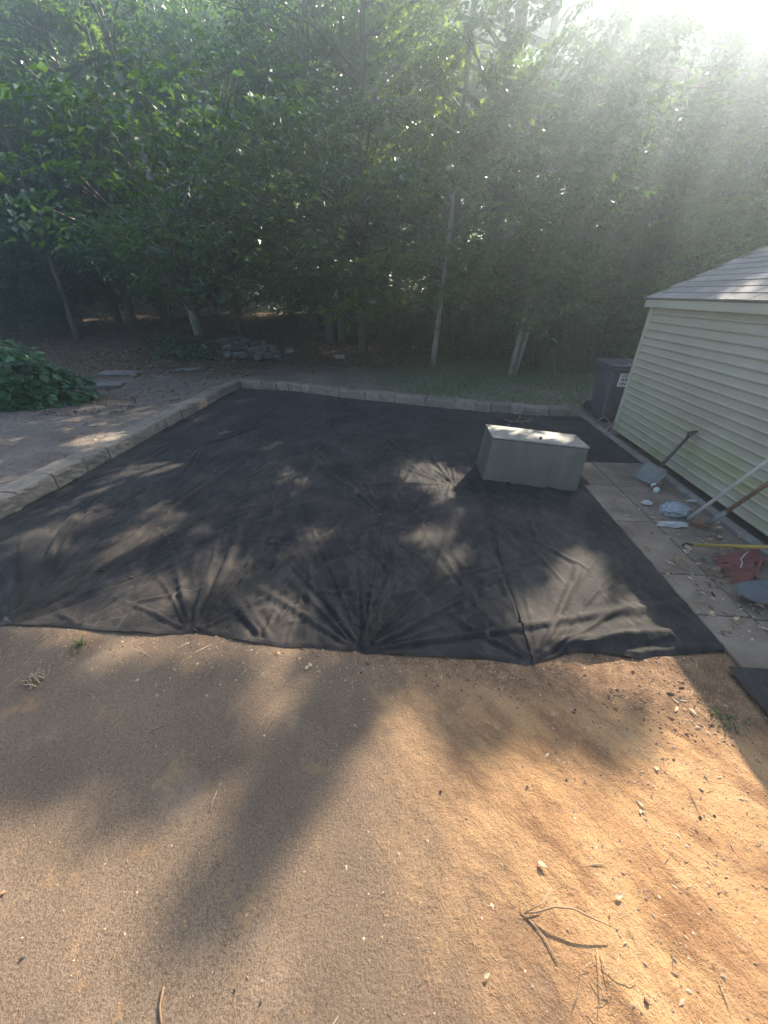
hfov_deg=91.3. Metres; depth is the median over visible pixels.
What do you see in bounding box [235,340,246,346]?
rock
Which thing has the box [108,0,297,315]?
background tree
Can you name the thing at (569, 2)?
sky
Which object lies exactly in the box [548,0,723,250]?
background tree
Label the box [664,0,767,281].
forest tree
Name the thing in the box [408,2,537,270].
background tree
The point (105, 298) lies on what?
forest tree
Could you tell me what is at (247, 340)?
rock
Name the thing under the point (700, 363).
garden shed
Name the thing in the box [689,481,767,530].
garden hoe
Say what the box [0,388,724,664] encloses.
landscape fabric
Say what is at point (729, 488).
garden rake
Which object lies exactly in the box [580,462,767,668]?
path
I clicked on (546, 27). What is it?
background tree
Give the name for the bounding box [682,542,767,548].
hook tool
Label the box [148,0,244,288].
background tree
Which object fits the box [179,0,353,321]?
background tree
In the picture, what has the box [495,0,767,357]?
forest tree
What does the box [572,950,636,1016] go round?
straw clump
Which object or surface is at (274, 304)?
background tree
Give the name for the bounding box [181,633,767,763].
soil crumbs
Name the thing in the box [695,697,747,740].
sprig
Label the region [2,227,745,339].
undergrowth
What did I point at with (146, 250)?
forest tree
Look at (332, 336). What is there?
forest tree
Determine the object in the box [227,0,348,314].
background tree
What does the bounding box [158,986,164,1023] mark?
twig
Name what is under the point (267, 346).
rock
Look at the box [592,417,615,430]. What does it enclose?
garden hose
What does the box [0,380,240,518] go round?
stone edging
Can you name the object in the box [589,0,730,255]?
background tree
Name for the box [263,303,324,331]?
shrub
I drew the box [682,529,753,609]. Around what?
leaf litter
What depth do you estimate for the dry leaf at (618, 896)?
1.36 m
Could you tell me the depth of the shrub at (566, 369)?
8.88 m
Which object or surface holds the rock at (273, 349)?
on the ground at (566, 856)
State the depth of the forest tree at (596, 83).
10.87 m
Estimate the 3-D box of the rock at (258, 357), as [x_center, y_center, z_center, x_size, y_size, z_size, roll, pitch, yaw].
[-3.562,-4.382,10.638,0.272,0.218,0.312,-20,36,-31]
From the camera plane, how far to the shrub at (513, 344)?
11.12 m
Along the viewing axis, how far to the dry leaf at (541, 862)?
1.44 m
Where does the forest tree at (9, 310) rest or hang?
on the ground at (566, 856)
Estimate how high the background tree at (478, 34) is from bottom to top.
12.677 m
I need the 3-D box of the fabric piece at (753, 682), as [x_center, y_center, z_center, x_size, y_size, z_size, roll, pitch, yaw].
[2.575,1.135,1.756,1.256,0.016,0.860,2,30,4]
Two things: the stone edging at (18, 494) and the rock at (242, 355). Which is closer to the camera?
the stone edging at (18, 494)
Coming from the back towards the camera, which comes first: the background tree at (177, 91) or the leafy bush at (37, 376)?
the background tree at (177, 91)
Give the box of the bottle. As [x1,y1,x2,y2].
[651,483,659,492]
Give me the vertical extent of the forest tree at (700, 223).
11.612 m
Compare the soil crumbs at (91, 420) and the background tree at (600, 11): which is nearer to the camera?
the soil crumbs at (91, 420)
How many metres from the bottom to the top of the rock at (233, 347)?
0.348 m
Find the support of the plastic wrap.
on the path
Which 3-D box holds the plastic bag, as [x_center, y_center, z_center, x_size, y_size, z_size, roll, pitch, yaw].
[2.831,-0.039,3.630,0.292,0.128,0.228,2,30,4]
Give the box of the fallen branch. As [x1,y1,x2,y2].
[521,887,611,925]
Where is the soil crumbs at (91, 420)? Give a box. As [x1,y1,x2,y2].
[0,367,249,482]
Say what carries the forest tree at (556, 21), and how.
on the ground at (566, 856)
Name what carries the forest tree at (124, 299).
on the ground at (566, 856)
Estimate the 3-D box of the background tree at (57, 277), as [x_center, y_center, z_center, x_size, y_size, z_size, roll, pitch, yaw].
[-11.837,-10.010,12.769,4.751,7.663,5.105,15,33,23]
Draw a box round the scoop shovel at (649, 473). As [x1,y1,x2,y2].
[634,430,697,484]
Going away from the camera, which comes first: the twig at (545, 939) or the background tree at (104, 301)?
the twig at (545, 939)
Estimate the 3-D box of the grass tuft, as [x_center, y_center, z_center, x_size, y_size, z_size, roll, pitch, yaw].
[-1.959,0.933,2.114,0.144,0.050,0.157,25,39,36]
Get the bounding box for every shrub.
[244,292,285,310]
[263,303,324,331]
[475,292,582,359]
[493,280,601,368]
[502,283,649,374]
[516,275,639,354]
[526,279,654,373]
[551,267,694,358]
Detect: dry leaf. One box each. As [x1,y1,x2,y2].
[484,972,489,977]
[538,860,546,866]
[615,893,622,899]
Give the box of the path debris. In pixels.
[609,479,766,640]
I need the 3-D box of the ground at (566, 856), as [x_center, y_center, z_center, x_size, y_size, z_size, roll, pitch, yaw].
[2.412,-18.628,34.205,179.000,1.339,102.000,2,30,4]
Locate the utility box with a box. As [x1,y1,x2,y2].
[476,424,589,490]
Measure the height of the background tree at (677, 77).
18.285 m
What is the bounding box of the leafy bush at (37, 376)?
[0,333,100,411]
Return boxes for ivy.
[121,328,248,361]
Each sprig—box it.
[67,635,86,650]
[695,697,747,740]
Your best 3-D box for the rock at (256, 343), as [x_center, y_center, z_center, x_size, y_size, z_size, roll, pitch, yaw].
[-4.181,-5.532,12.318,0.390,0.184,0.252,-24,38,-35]
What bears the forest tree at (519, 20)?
on the ground at (566, 856)
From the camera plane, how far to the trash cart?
6.13 m
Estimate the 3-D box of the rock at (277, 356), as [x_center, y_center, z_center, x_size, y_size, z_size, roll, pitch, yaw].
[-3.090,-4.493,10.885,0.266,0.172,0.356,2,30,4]
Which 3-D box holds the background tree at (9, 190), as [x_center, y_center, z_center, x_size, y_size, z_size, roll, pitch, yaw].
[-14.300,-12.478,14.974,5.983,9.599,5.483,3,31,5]
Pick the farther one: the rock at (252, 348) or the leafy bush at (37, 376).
the rock at (252, 348)
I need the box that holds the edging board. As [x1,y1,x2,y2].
[579,413,767,557]
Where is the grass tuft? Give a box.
[19,664,50,689]
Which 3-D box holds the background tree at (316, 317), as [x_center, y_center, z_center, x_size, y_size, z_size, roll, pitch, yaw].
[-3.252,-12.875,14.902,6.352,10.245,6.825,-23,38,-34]
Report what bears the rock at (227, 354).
on the ground at (566, 856)
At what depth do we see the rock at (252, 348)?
11.46 m
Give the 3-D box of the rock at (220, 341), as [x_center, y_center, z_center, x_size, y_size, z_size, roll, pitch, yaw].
[-5.357,-5.682,12.531,0.514,0.257,0.314,-16,34,-25]
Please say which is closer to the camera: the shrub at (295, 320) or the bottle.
the bottle
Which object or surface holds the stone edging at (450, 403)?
on the ground at (566, 856)
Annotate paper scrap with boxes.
[641,500,652,504]
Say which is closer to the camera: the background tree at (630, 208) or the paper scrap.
the paper scrap
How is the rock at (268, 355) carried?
on the ground at (566, 856)
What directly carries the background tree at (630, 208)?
on the ground at (566, 856)
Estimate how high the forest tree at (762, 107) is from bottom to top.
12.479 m
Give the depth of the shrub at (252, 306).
27.56 m
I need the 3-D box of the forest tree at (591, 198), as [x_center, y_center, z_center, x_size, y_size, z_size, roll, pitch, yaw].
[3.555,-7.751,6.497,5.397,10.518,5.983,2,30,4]
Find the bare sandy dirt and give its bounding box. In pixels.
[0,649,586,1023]
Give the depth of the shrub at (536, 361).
9.67 m
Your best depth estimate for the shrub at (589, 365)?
8.88 m
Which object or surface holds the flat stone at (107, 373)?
on the ground at (566, 856)
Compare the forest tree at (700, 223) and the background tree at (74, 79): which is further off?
the background tree at (74, 79)
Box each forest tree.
[0,0,205,329]
[0,0,331,339]
[0,47,96,335]
[0,110,117,319]
[93,0,399,334]
[112,0,559,338]
[137,0,494,353]
[183,0,436,342]
[248,0,488,339]
[311,0,607,364]
[351,0,729,357]
[371,0,671,347]
[425,0,730,375]
[444,0,767,352]
[468,0,759,342]
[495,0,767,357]
[538,0,767,349]
[538,0,767,357]
[592,0,767,285]
[603,3,767,318]
[638,0,767,268]
[663,2,767,272]
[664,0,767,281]
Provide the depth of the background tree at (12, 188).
24.46 m
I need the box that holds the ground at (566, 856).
[0,296,767,1023]
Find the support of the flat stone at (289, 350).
on the ground at (566, 856)
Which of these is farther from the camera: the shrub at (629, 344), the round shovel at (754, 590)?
the shrub at (629, 344)
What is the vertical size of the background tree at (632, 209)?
19.269 m
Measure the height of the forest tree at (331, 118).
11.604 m
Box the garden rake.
[681,458,767,521]
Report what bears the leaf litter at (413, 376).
on the ground at (566, 856)
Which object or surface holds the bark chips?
on the ground at (566, 856)
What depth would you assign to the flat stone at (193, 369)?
9.53 m
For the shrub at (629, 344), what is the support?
on the ground at (566, 856)
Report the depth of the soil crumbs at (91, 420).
6.23 m
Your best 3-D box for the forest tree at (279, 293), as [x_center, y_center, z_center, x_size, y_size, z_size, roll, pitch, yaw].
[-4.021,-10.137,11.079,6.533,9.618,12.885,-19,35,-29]
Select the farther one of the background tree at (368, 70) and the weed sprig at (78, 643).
the background tree at (368, 70)
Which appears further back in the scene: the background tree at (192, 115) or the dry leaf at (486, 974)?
the background tree at (192, 115)
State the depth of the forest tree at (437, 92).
8.04 m
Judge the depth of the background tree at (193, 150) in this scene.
30.27 m
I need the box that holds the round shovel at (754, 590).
[735,580,767,603]
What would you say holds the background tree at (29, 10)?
on the ground at (566, 856)
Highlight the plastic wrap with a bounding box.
[656,521,687,527]
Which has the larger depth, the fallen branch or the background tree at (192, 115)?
the background tree at (192, 115)
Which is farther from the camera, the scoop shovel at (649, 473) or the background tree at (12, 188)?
the background tree at (12, 188)
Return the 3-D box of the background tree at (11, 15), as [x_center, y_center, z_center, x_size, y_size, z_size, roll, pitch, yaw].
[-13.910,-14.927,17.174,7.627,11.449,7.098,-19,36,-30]
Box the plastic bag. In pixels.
[658,501,691,517]
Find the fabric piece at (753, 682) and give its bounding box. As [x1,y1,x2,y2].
[728,666,767,713]
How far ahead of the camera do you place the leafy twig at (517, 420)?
6.19 m
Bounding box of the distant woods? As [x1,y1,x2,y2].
[0,0,723,298]
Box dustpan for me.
[711,549,767,583]
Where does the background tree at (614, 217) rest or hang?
on the ground at (566, 856)
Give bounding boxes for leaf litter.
[0,314,615,378]
[32,356,228,415]
[259,351,575,396]
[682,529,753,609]
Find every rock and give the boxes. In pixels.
[216,338,231,345]
[222,343,242,351]
[223,351,233,358]
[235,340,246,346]
[236,351,248,359]
[242,336,252,345]
[242,345,249,351]
[246,350,255,358]
[247,346,257,352]
[251,341,261,345]
[253,353,263,360]
[255,346,268,352]
[262,344,273,349]
[262,352,273,359]
[269,345,279,352]
[273,354,281,359]
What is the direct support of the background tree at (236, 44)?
on the ground at (566, 856)
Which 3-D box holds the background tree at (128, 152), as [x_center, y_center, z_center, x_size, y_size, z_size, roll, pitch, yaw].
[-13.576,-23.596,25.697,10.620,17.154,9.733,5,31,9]
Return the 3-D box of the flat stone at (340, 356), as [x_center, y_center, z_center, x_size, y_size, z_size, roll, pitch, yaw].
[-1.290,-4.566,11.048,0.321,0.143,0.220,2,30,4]
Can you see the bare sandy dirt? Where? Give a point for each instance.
(225, 940)
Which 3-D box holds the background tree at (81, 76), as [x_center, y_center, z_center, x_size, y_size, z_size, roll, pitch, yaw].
[-22.728,-26.738,28.235,10.806,19.784,10.725,-6,31,-11]
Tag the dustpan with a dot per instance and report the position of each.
(749, 559)
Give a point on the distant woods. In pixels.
(565, 7)
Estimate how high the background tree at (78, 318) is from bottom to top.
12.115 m
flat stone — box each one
[74,381,127,389]
[94,370,143,376]
[174,367,201,371]
[285,348,293,352]
[335,354,345,358]
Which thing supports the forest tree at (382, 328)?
on the ground at (566, 856)
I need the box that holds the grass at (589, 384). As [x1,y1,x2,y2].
[299,353,603,406]
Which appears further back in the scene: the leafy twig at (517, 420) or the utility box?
the leafy twig at (517, 420)
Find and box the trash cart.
[583,358,633,419]
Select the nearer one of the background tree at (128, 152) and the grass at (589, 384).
the grass at (589, 384)
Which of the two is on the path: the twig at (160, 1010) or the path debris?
the path debris
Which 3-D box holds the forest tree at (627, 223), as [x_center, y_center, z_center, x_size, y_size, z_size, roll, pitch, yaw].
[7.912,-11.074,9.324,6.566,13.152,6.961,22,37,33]
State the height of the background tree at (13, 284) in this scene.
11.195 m
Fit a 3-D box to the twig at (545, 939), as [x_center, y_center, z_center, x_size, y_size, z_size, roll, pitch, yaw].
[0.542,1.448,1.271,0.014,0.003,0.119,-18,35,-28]
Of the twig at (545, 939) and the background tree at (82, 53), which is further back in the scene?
the background tree at (82, 53)
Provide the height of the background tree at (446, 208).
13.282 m
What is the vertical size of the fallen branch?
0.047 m
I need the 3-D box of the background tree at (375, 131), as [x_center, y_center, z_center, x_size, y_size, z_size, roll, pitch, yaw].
[0.613,-20.669,22.283,9.881,15.775,9.806,22,37,32]
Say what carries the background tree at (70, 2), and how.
on the ground at (566, 856)
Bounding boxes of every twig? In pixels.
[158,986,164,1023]
[497,411,533,426]
[528,919,557,962]
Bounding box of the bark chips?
[7,627,767,1005]
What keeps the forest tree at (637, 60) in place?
on the ground at (566, 856)
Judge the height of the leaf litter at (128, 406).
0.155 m
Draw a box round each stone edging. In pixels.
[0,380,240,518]
[241,379,569,416]
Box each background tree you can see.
[0,0,147,307]
[0,0,162,323]
[0,1,130,310]
[0,4,109,321]
[0,25,117,330]
[0,71,121,339]
[0,109,47,300]
[0,202,54,320]
[5,0,209,327]
[12,0,208,245]
[29,32,139,301]
[39,0,251,320]
[54,1,185,247]
[73,0,247,307]
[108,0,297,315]
[118,2,223,301]
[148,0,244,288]
[165,1,248,301]
[177,0,328,310]
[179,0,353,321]
[187,4,309,252]
[218,0,383,328]
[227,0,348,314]
[274,6,416,312]
[296,0,464,319]
[305,0,451,296]
[311,0,471,314]
[334,8,471,286]
[355,0,504,318]
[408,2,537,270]
[413,0,553,310]
[437,0,503,248]
[447,0,568,248]
[453,0,599,287]
[503,0,683,313]
[519,0,741,265]
[533,0,659,245]
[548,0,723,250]
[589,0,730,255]
[595,1,759,228]
[601,4,759,254]
[620,8,742,226]
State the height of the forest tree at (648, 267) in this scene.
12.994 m
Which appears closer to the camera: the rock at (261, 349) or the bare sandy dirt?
the bare sandy dirt
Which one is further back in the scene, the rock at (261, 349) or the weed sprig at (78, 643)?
the rock at (261, 349)
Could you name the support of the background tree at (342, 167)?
on the ground at (566, 856)
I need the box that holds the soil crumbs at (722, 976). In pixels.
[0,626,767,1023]
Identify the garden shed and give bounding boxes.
[612,246,767,535]
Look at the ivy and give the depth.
11.65 m
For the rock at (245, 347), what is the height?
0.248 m
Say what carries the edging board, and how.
on the ground at (566, 856)
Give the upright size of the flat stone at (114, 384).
0.090 m
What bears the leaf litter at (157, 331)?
on the ground at (566, 856)
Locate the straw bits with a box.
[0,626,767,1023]
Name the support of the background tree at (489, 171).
on the ground at (566, 856)
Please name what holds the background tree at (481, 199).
on the ground at (566, 856)
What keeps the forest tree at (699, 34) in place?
on the ground at (566, 856)
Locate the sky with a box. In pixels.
[70,0,649,293]
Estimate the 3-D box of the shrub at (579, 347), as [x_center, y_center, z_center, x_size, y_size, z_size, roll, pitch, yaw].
[5.977,-5.874,11.216,4.043,2.173,3.459,2,30,4]
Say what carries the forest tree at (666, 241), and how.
on the ground at (566, 856)
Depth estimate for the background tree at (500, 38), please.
23.42 m
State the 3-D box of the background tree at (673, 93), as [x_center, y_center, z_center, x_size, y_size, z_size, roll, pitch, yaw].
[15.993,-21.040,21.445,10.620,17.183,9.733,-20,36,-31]
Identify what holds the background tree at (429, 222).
on the ground at (566, 856)
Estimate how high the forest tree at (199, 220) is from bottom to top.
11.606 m

